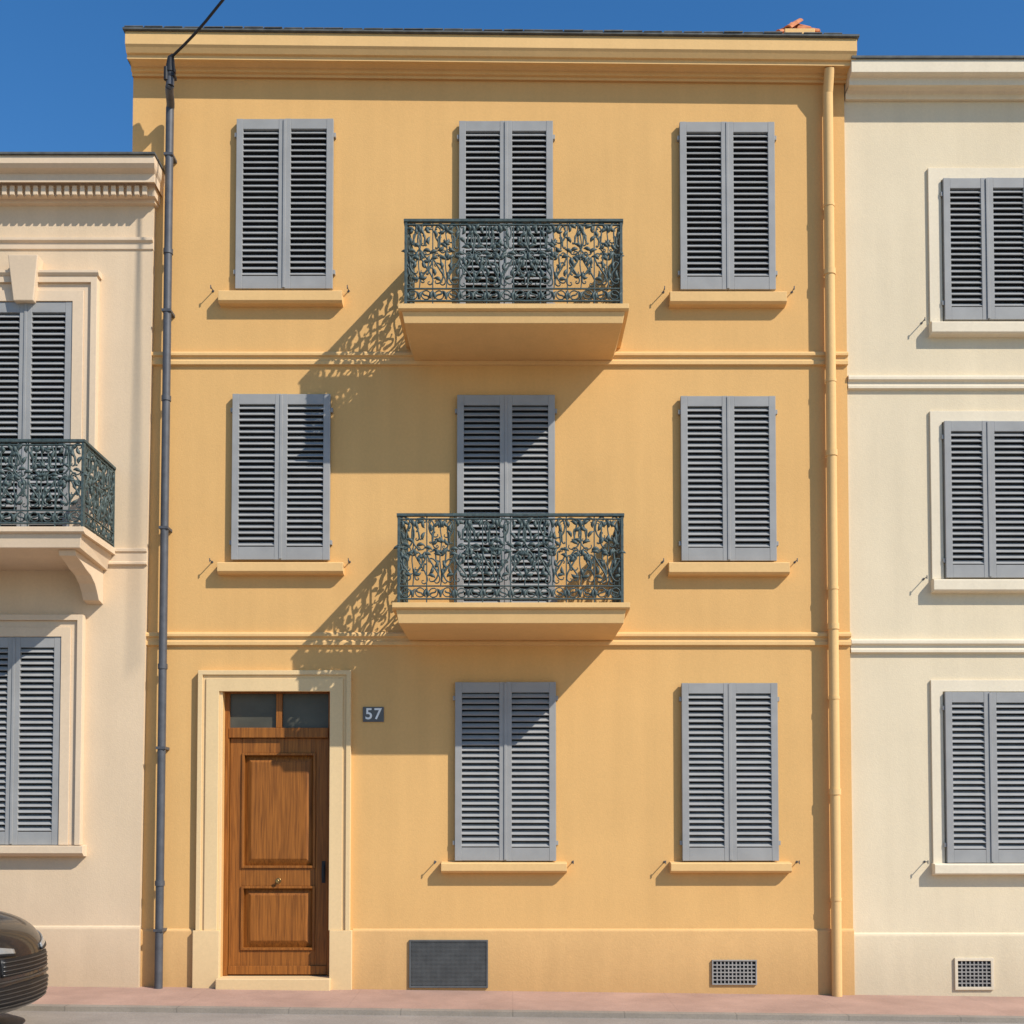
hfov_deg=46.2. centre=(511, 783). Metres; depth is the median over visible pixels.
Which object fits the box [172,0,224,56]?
overhead cable
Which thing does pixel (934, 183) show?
cream townhouse
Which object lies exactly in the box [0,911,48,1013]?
parked car
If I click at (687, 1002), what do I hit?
sidewalk
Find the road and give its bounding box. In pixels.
[0,1011,1023,1023]
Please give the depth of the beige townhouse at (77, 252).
11.98 m
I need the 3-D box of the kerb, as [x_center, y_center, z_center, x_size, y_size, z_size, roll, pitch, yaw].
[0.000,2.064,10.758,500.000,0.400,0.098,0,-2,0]
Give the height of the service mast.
9.279 m
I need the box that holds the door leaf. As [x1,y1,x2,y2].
[228,738,327,974]
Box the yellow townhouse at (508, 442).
[122,18,859,996]
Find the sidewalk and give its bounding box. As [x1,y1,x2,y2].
[31,986,1023,1015]
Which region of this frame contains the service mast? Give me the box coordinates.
[153,54,176,988]
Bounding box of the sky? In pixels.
[0,0,1023,151]
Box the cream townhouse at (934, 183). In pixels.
[844,55,1023,996]
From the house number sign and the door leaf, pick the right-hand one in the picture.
the house number sign
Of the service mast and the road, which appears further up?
the service mast
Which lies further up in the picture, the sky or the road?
the sky
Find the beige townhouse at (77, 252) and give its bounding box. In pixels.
[0,152,164,987]
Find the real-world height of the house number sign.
0.151 m
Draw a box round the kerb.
[13,1004,1023,1022]
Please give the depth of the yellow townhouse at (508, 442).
12.08 m
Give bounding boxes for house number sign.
[363,707,383,721]

